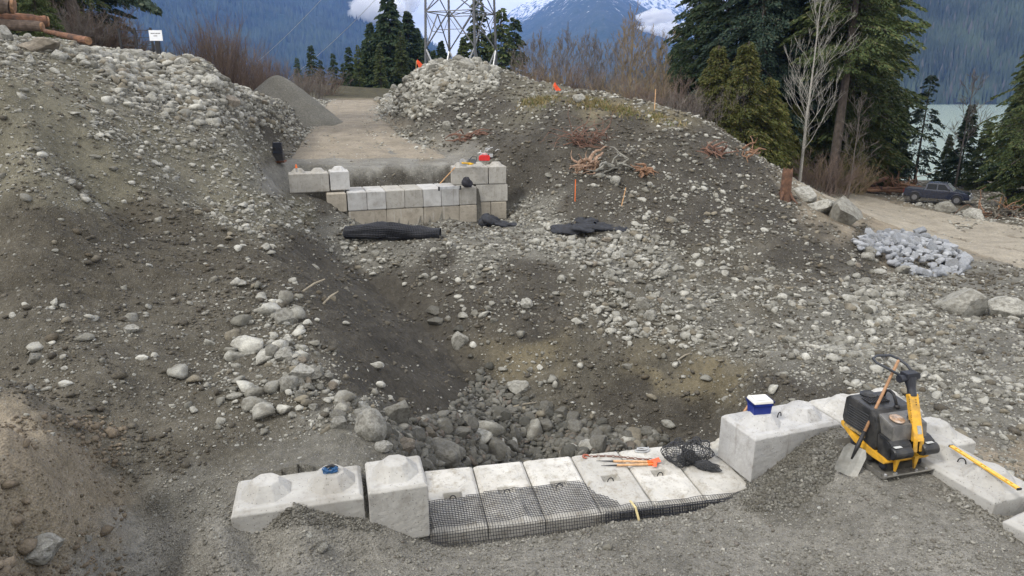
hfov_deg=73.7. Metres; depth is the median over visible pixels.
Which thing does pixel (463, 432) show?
boulder
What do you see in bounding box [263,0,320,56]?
power line
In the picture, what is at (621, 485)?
slab block
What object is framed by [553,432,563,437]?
boulder
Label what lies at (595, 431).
boulder
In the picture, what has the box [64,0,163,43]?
fir tree
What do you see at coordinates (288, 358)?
boulder
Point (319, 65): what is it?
fir tree
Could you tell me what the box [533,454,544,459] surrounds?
boulder
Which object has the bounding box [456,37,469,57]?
fir tree
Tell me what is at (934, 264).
riprap rock
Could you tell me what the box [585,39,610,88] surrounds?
alder tree
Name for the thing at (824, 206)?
boulder
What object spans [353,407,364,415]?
boulder
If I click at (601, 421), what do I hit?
boulder
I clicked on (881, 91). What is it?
fir tree
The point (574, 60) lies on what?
alder tree
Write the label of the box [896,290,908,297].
boulder
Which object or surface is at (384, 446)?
boulder
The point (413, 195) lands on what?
concrete block
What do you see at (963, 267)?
riprap rock
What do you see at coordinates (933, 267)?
riprap rock
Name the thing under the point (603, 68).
alder tree
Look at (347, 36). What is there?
forest
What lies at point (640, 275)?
boulder
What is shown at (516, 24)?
fir tree
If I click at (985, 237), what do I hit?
dirt road
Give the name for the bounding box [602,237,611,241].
boulder
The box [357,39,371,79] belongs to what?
fir tree
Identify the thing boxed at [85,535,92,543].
boulder
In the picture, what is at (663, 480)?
slab block
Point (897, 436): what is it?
plate compactor
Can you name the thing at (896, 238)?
riprap rock
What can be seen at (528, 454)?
boulder
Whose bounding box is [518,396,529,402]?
boulder
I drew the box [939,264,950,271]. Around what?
riprap rock
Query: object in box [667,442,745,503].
slab block
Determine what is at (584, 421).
boulder
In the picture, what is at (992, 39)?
forest
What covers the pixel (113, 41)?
shrub
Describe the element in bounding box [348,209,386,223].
concrete block
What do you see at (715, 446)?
shovel
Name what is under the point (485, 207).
concrete block
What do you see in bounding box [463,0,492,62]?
fir tree
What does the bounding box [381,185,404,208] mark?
concrete block
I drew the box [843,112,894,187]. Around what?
cedar tree
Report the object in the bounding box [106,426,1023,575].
crushed gravel
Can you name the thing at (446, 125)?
boulder
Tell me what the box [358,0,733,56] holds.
sky
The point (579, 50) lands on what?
alder tree
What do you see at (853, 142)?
cedar tree
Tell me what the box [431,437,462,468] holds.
boulder
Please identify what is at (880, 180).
debris log
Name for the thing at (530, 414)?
boulder
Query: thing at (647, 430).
boulder
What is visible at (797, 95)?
fir tree
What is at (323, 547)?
boulder
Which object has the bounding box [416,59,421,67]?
survey stake
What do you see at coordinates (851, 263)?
boulder
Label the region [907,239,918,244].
riprap rock
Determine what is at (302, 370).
boulder
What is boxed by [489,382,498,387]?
boulder
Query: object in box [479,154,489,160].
fuel can
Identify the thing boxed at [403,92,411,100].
boulder
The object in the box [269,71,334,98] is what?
shrub
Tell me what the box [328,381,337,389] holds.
boulder
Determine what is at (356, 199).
concrete block
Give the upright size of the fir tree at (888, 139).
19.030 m
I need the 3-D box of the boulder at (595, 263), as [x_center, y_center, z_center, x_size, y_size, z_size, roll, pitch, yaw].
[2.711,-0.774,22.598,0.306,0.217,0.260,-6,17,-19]
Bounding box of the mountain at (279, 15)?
[84,0,430,84]
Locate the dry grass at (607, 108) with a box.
[515,92,687,126]
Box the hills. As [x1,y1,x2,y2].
[589,1,1017,104]
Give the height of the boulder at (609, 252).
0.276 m
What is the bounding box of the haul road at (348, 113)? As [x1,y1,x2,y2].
[292,100,444,158]
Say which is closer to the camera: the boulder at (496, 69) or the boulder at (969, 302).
the boulder at (969, 302)
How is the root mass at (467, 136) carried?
on the ground at (310, 449)
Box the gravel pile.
[254,75,342,127]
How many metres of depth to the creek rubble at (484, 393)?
16.24 m
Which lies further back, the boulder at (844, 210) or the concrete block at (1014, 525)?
the boulder at (844, 210)
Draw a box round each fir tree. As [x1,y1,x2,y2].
[10,0,35,34]
[15,0,111,35]
[48,0,137,47]
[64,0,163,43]
[293,58,303,82]
[306,45,323,83]
[315,60,326,82]
[328,53,343,85]
[340,63,349,85]
[343,47,358,86]
[350,45,368,86]
[356,22,381,87]
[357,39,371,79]
[365,0,414,88]
[369,45,389,88]
[390,31,410,85]
[400,11,423,70]
[409,28,422,50]
[418,38,430,63]
[430,50,435,59]
[434,41,447,58]
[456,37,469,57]
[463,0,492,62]
[482,33,497,64]
[486,8,522,71]
[502,17,531,77]
[659,0,726,110]
[661,35,687,105]
[665,0,784,110]
[690,0,828,145]
[724,0,870,168]
[763,1,897,171]
[776,0,931,194]
[788,0,935,185]
[794,0,916,170]
[856,1,908,186]
[888,102,915,186]
[896,75,945,182]
[926,134,954,183]
[936,104,980,186]
[955,121,994,189]
[974,54,1023,211]
[977,91,1022,192]
[981,59,1023,185]
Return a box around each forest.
[85,0,451,83]
[588,0,1023,104]
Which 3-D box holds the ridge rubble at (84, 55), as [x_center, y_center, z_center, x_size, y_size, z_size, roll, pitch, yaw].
[-13.108,-9.592,35.244,5.757,4.458,29.528,0,16,0]
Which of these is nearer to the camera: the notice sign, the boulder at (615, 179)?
the boulder at (615, 179)
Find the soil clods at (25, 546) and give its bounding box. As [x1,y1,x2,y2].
[0,414,127,575]
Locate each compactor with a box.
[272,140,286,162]
[835,354,939,479]
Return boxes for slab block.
[424,467,487,542]
[473,462,545,538]
[523,457,600,532]
[571,452,654,522]
[619,447,706,515]
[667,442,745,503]
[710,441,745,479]
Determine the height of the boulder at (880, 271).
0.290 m
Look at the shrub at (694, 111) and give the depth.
43.36 m
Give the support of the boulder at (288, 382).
on the ground at (310, 449)
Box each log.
[0,0,16,13]
[0,13,49,26]
[0,19,44,31]
[43,29,91,44]
[850,186,878,191]
[863,176,888,185]
[865,189,903,192]
[881,186,918,189]
[899,182,920,186]
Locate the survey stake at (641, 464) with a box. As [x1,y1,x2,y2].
[601,463,653,465]
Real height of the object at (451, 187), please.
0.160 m
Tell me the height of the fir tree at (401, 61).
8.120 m
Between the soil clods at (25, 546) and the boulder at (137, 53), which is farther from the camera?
the boulder at (137, 53)
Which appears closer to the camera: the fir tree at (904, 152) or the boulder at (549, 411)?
the boulder at (549, 411)
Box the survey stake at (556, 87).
[552,83,560,90]
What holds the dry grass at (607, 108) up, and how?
on the ground at (310, 449)
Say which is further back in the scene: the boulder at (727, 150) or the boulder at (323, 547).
the boulder at (727, 150)
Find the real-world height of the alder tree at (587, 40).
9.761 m
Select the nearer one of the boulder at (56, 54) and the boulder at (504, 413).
the boulder at (504, 413)
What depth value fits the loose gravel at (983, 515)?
8.12 m
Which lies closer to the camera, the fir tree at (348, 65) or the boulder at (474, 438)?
the boulder at (474, 438)
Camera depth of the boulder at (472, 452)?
13.33 m
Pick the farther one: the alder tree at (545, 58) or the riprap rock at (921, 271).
the alder tree at (545, 58)
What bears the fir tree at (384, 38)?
on the ground at (310, 449)
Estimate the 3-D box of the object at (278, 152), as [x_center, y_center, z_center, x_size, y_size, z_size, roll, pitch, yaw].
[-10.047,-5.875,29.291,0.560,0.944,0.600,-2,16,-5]
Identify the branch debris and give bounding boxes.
[872,164,934,194]
[954,187,1023,218]
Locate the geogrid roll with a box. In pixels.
[343,221,440,239]
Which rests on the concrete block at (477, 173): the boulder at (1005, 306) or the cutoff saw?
the cutoff saw
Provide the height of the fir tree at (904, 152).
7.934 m
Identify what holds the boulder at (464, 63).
on the ground at (310, 449)
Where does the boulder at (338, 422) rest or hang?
on the ground at (310, 449)
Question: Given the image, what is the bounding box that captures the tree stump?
[779,167,797,203]
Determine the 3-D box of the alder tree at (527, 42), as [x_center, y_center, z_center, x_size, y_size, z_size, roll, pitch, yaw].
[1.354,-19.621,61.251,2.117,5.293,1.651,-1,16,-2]
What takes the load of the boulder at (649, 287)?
on the ground at (310, 449)
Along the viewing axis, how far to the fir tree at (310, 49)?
99.77 m
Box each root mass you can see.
[445,129,488,141]
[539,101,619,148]
[569,146,606,174]
[587,146,642,172]
[630,163,657,178]
[695,140,738,157]
[736,136,765,162]
[984,193,1023,219]
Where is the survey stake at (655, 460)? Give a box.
[601,457,660,466]
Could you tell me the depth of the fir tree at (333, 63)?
97.14 m
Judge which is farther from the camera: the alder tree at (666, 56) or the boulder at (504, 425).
the alder tree at (666, 56)
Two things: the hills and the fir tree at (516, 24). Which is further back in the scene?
the hills
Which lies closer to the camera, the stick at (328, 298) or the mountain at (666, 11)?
the stick at (328, 298)
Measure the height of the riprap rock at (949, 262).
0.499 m
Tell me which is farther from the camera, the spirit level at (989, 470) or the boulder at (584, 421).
the boulder at (584, 421)
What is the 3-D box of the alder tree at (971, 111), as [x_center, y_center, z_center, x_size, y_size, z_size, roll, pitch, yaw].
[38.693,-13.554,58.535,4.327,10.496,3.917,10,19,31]
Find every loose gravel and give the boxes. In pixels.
[229,504,386,533]
[443,496,744,550]
[738,427,846,513]
[935,484,1016,542]
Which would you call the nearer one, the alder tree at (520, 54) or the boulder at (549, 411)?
the boulder at (549, 411)
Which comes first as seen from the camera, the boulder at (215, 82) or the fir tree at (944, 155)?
the boulder at (215, 82)
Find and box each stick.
[302,279,324,291]
[323,291,338,303]
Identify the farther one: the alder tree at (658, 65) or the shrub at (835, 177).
the alder tree at (658, 65)
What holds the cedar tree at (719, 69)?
on the ground at (310, 449)
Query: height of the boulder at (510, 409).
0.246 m
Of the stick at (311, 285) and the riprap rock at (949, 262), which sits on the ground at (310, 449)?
the stick at (311, 285)
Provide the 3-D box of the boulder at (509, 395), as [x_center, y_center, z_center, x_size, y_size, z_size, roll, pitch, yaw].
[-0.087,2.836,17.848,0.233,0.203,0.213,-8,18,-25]
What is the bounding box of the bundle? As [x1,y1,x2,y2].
[660,436,721,471]
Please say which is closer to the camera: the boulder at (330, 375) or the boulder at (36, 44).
the boulder at (330, 375)
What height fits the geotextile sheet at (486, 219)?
0.514 m
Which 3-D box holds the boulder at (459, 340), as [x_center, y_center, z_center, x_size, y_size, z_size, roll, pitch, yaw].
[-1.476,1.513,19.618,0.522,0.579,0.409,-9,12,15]
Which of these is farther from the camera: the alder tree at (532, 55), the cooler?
the alder tree at (532, 55)
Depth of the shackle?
10.55 m
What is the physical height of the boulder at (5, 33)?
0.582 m
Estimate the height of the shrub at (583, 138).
2.025 m
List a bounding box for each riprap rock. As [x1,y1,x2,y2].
[857,242,865,246]
[862,237,873,246]
[864,228,874,233]
[881,240,890,245]
[883,246,891,253]
[889,233,900,245]
[899,241,908,246]
[900,234,909,240]
[900,247,911,253]
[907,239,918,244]
[909,265,917,272]
[910,252,918,258]
[911,246,918,250]
[913,226,926,233]
[913,237,921,241]
[916,267,931,276]
[921,233,930,238]
[922,249,929,254]
[926,240,937,249]
[927,262,936,266]
[930,266,941,269]
[936,245,943,250]
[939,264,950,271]
[944,243,958,250]
[945,258,959,266]
[957,253,973,261]
[958,257,970,265]
[958,264,966,271]
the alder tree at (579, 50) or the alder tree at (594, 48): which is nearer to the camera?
the alder tree at (579, 50)
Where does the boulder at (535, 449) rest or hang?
on the ground at (310, 449)
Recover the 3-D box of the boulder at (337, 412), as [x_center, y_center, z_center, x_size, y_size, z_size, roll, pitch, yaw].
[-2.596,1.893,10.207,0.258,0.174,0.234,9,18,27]
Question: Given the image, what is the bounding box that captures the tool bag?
[461,177,472,186]
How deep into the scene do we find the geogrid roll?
24.61 m
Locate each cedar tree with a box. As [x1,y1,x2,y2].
[16,0,67,39]
[695,45,746,142]
[712,85,745,140]
[714,40,777,163]
[744,77,793,168]
[767,103,799,176]
[775,103,814,174]
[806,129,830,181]
[837,130,870,192]
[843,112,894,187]
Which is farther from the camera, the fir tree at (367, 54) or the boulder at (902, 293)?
the fir tree at (367, 54)
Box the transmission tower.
[424,0,497,65]
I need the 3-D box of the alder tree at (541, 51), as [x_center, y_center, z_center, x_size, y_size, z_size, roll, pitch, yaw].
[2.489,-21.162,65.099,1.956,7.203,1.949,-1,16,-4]
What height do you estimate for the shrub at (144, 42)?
2.972 m
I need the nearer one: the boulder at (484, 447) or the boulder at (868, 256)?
the boulder at (484, 447)
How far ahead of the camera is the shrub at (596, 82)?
49.24 m
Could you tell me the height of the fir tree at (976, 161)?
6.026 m
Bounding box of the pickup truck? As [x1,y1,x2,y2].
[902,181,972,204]
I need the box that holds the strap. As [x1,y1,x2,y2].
[629,500,639,520]
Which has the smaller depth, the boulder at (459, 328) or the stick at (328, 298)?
the stick at (328, 298)
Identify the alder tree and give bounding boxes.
[506,48,519,70]
[513,45,530,75]
[517,39,535,76]
[525,33,540,78]
[529,26,547,80]
[537,39,554,81]
[547,42,560,81]
[549,29,567,82]
[553,24,576,81]
[562,40,584,86]
[571,34,592,86]
[577,25,598,85]
[584,30,603,86]
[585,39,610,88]
[597,43,618,89]
[606,33,627,92]
[613,18,635,94]
[616,1,645,89]
[619,23,655,93]
[633,38,653,94]
[637,23,664,97]
[647,37,668,97]
[648,32,678,104]
[835,91,879,198]
[934,68,995,187]
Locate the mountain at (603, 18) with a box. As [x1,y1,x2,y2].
[489,0,680,84]
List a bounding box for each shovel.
[710,406,746,455]
[835,360,899,476]
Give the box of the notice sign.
[148,30,162,53]
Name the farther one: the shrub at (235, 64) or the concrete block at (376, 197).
the shrub at (235, 64)
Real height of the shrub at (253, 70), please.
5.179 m
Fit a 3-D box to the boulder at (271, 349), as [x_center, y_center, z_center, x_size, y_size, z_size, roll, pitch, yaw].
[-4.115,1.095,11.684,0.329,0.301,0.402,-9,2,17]
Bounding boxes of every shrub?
[20,0,135,45]
[31,0,138,48]
[90,12,154,50]
[121,35,178,54]
[147,42,215,63]
[163,16,237,78]
[172,3,264,85]
[213,25,274,90]
[233,45,278,89]
[248,54,295,83]
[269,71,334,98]
[287,62,352,94]
[504,63,576,85]
[515,54,615,90]
[552,72,644,94]
[580,70,676,104]
[612,66,720,116]
[637,84,750,126]
[787,145,882,196]
[795,155,886,194]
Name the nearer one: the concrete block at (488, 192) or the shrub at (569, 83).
the concrete block at (488, 192)
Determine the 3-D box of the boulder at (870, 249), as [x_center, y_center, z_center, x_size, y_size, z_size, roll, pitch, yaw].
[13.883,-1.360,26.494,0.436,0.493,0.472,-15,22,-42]
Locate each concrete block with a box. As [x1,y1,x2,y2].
[231,464,364,533]
[288,168,329,192]
[325,191,346,211]
[328,166,349,190]
[344,187,366,210]
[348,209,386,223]
[362,186,385,209]
[365,454,429,537]
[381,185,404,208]
[386,207,423,224]
[399,184,422,207]
[417,184,440,206]
[423,205,458,222]
[434,183,458,205]
[451,162,487,184]
[451,183,476,204]
[459,204,476,221]
[473,183,507,201]
[481,202,490,214]
[486,161,505,183]
[490,201,505,218]
[718,400,839,481]
[809,387,922,427]
[919,434,1023,515]
[922,417,975,454]
[1002,512,1023,542]
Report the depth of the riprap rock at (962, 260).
27.60 m
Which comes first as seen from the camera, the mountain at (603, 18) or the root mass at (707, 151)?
the root mass at (707, 151)
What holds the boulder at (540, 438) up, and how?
on the ground at (310, 449)
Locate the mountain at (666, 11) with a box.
[472,0,694,56]
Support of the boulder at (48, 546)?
on the ground at (310, 449)
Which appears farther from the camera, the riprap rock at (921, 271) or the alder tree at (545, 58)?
the alder tree at (545, 58)
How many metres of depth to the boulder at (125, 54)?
25.78 m
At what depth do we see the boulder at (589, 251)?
23.32 m
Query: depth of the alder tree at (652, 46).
60.29 m
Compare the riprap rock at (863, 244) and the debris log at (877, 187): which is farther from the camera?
the debris log at (877, 187)
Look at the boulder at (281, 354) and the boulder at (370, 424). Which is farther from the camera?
the boulder at (281, 354)
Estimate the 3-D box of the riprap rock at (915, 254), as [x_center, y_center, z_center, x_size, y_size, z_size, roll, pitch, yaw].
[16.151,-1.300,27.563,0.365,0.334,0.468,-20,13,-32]
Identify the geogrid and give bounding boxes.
[428,481,738,546]
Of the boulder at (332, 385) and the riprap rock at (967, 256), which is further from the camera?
the riprap rock at (967, 256)
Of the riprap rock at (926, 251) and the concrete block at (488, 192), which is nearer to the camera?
the riprap rock at (926, 251)
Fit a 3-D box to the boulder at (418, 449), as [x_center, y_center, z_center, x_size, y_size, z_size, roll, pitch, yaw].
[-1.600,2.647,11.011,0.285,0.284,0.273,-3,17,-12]
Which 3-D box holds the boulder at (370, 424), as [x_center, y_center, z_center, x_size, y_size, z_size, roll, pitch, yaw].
[-2.074,2.013,9.999,0.572,0.507,0.442,13,21,38]
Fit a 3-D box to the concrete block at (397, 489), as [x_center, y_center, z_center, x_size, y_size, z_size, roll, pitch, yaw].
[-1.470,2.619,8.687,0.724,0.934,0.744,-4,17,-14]
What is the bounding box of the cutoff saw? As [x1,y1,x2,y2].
[459,156,476,165]
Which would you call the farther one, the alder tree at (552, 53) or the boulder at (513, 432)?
the alder tree at (552, 53)
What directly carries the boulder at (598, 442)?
on the ground at (310, 449)
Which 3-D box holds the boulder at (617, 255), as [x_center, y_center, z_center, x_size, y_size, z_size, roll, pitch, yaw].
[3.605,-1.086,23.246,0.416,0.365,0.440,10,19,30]
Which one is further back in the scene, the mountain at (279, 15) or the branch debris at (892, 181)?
the mountain at (279, 15)
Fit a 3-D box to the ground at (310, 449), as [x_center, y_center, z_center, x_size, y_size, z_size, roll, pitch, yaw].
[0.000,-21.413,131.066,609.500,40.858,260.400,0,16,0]
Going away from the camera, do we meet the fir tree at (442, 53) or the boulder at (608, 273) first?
the boulder at (608, 273)
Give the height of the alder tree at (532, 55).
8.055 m
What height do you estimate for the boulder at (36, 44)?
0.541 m
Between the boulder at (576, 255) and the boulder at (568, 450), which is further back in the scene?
the boulder at (576, 255)
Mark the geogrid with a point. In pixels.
(653, 515)
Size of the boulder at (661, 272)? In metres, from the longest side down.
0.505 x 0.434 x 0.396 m
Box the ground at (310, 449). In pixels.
[0,37,1023,575]
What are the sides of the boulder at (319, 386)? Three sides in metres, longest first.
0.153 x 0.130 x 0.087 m
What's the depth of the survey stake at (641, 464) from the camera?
10.13 m
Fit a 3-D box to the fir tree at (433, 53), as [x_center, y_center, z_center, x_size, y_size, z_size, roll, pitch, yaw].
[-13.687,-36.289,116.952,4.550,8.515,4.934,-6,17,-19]
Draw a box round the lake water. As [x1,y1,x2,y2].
[831,105,1013,179]
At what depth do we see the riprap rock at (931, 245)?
29.05 m
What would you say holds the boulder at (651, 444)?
on the ground at (310, 449)
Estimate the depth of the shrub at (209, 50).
39.23 m
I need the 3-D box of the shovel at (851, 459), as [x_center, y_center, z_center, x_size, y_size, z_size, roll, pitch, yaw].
[4.689,1.719,8.878,0.958,1.461,0.224,-8,18,-24]
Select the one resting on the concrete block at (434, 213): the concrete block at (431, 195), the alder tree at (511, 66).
the concrete block at (431, 195)
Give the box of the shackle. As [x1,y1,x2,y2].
[635,447,649,452]
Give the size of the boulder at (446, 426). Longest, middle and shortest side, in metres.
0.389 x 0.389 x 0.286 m
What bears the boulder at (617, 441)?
on the ground at (310, 449)
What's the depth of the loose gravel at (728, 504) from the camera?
8.87 m
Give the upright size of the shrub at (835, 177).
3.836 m
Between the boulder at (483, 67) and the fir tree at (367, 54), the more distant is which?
the fir tree at (367, 54)
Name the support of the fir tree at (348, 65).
on the ground at (310, 449)
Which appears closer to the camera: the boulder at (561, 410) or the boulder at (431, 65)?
the boulder at (561, 410)
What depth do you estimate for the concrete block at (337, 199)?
26.57 m
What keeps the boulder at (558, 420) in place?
on the ground at (310, 449)
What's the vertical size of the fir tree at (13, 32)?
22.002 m
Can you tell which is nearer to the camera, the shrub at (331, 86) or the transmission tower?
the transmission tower
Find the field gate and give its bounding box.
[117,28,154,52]
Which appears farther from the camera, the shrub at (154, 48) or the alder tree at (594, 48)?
the alder tree at (594, 48)
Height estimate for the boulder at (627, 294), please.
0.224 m
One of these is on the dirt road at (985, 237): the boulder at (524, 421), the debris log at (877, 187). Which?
the debris log at (877, 187)
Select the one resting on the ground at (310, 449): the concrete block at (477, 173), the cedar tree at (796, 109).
the cedar tree at (796, 109)
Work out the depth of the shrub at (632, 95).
45.31 m
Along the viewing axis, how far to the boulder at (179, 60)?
26.09 m
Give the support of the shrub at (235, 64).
on the ground at (310, 449)
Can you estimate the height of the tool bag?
0.434 m
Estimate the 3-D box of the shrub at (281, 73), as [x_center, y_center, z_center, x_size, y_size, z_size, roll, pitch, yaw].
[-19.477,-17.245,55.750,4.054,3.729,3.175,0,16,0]
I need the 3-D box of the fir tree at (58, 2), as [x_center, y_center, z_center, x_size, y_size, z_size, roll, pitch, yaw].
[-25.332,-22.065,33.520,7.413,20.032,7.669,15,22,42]
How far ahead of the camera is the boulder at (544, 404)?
17.38 m
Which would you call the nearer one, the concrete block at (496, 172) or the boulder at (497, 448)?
the boulder at (497, 448)
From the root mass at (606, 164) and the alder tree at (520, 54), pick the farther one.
the alder tree at (520, 54)
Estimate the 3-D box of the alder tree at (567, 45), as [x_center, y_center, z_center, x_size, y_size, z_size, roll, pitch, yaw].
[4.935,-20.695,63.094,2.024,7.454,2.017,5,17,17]
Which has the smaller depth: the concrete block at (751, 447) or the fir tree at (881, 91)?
the concrete block at (751, 447)
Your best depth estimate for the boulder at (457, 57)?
41.52 m
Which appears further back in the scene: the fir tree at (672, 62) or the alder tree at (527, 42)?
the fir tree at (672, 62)
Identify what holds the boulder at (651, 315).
on the ground at (310, 449)
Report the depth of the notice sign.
28.90 m
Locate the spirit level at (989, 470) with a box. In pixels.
[948,445,1021,490]
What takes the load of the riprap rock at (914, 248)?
on the riprap rubble at (947, 253)
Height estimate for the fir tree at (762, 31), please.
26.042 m
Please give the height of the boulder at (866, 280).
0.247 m
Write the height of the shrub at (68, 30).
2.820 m
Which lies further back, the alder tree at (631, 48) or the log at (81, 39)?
the alder tree at (631, 48)
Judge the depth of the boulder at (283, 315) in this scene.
12.62 m
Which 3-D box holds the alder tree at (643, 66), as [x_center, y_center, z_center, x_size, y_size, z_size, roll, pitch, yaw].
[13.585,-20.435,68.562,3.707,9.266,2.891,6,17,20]
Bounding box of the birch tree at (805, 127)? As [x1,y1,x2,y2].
[782,0,864,181]
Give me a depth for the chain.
10.37 m
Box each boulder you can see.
[0,25,13,39]
[16,37,60,51]
[25,532,63,565]
[27,352,41,363]
[50,49,68,60]
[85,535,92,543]
[116,68,130,73]
[121,52,133,57]
[123,49,148,58]
[123,324,139,333]
[146,64,160,70]
[174,57,188,64]
[174,84,186,90]
[203,74,221,90]
[226,95,239,106]
[265,343,278,356]
[267,339,288,346]
[274,307,298,324]
[274,346,292,360]
[278,375,297,392]
[285,356,293,362]
[286,363,313,380]
[291,359,299,365]
[294,389,305,396]
[298,356,307,363]
[303,382,314,390]
[305,377,311,383]
[308,403,317,410]
[310,367,323,379]
[316,383,323,389]
[317,542,329,552]
[324,372,333,378]
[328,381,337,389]
[329,409,346,418]
[330,416,345,428]
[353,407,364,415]
[354,407,386,441]
[374,440,392,452]
[383,400,409,423]
[384,422,392,439]
[392,429,398,436]
[400,437,415,453]
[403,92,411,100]
[411,428,425,442]
[414,443,421,456]
[421,458,430,469]
[425,427,437,437]
[426,62,438,70]
[426,305,438,315]
[427,317,443,325]
[428,454,436,465]
[431,86,440,90]
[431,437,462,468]
[436,420,453,434]
[442,121,450,130]
[451,331,468,350]
[453,55,465,60]
[453,325,463,331]
[453,426,470,439]
[455,59,475,69]
[456,69,464,73]
[461,414,478,432]
[468,447,477,459]
[470,435,477,442]
[472,57,481,61]
[478,64,490,72]
[479,444,487,453]
[485,362,493,369]
[487,439,506,461]
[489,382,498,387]
[490,67,501,71]
[490,406,510,420]
[500,423,507,430]
[505,393,513,398]
[505,440,518,451]
[506,380,529,393]
[507,407,516,413]
[509,424,521,441]
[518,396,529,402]
[518,416,529,426]
[520,298,532,308]
[523,411,534,419]
[524,451,530,457]
[530,446,540,455]
[533,228,545,234]
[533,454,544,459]
[534,434,544,440]
[539,400,552,409]
[539,418,554,431]
[545,406,553,418]
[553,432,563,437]
[554,406,566,420]
[554,417,563,423]
[558,242,565,247]
[560,444,576,457]
[566,411,579,420]
[567,419,582,432]
[571,253,579,257]
[573,94,584,102]
[576,238,584,244]
[577,446,589,454]
[580,418,587,426]
[585,249,593,253]
[589,435,606,452]
[590,237,597,243]
[590,261,597,266]
[590,428,603,435]
[596,417,607,425]
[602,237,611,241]
[603,269,614,278]
[604,250,611,256]
[608,281,615,285]
[610,176,620,183]
[611,251,624,259]
[612,438,625,448]
[615,425,626,430]
[622,430,632,436]
[625,291,631,297]
[635,297,649,308]
[636,272,643,277]
[641,426,652,435]
[643,309,656,320]
[645,284,653,291]
[647,440,657,447]
[653,267,667,278]
[719,146,730,155]
[792,186,816,202]
[807,199,832,212]
[828,196,862,224]
[841,282,848,287]
[845,260,854,266]
[852,273,860,278]
[859,277,871,283]
[861,252,874,260]
[862,246,876,254]
[863,291,873,297]
[874,268,886,274]
[895,265,910,273]
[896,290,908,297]
[913,283,920,289]
[933,288,987,316]
[934,201,956,212]
[962,208,984,217]
[973,213,983,219]
[987,296,1023,317]
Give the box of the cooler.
[745,394,774,414]
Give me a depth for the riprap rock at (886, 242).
27.46 m
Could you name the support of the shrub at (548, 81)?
on the ground at (310, 449)
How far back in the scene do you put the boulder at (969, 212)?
43.59 m
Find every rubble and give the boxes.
[0,33,1023,575]
[59,47,312,143]
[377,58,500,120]
[387,369,669,471]
[478,146,499,156]
[853,231,971,277]
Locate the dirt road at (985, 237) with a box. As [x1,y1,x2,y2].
[800,183,1023,267]
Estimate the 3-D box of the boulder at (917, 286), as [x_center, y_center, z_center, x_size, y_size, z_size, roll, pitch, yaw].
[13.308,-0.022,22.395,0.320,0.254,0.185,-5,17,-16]
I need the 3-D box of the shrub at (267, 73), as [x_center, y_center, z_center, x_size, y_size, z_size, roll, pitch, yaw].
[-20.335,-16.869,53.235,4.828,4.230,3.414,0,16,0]
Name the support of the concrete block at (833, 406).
on the ground at (310, 449)
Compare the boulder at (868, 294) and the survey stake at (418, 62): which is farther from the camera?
the survey stake at (418, 62)
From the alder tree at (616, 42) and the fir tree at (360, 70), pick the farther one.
the fir tree at (360, 70)
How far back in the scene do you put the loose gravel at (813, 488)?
9.24 m
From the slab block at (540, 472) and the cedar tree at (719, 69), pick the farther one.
the cedar tree at (719, 69)
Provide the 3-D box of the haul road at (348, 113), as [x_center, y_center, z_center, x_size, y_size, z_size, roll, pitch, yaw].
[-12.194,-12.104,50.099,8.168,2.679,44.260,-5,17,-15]
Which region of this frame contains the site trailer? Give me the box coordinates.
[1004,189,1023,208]
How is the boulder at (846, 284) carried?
on the ground at (310, 449)
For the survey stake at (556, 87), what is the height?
0.730 m
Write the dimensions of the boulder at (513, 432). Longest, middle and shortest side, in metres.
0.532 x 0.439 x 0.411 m
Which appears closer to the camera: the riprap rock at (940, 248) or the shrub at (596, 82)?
the riprap rock at (940, 248)
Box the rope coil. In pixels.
[321,464,337,473]
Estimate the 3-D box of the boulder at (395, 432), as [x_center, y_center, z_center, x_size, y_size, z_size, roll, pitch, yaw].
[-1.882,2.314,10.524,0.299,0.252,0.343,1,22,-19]
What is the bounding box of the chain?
[582,454,651,459]
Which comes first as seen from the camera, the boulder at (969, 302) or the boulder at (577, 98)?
the boulder at (969, 302)
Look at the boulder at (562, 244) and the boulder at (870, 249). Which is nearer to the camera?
the boulder at (562, 244)
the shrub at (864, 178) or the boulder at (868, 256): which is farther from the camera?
the shrub at (864, 178)
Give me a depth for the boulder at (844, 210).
29.68 m
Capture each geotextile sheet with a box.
[478,213,525,227]
[550,217,627,234]
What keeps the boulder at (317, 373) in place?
on the ground at (310, 449)
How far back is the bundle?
10.13 m
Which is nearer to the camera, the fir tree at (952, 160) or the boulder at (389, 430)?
the boulder at (389, 430)
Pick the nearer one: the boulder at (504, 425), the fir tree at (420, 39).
the boulder at (504, 425)
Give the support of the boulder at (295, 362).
on the ground at (310, 449)
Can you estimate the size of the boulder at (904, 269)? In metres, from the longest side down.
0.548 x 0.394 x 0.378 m
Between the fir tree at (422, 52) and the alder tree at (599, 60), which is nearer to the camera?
the alder tree at (599, 60)
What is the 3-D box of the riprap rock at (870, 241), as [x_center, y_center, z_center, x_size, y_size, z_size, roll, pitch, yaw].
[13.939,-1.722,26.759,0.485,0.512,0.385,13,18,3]

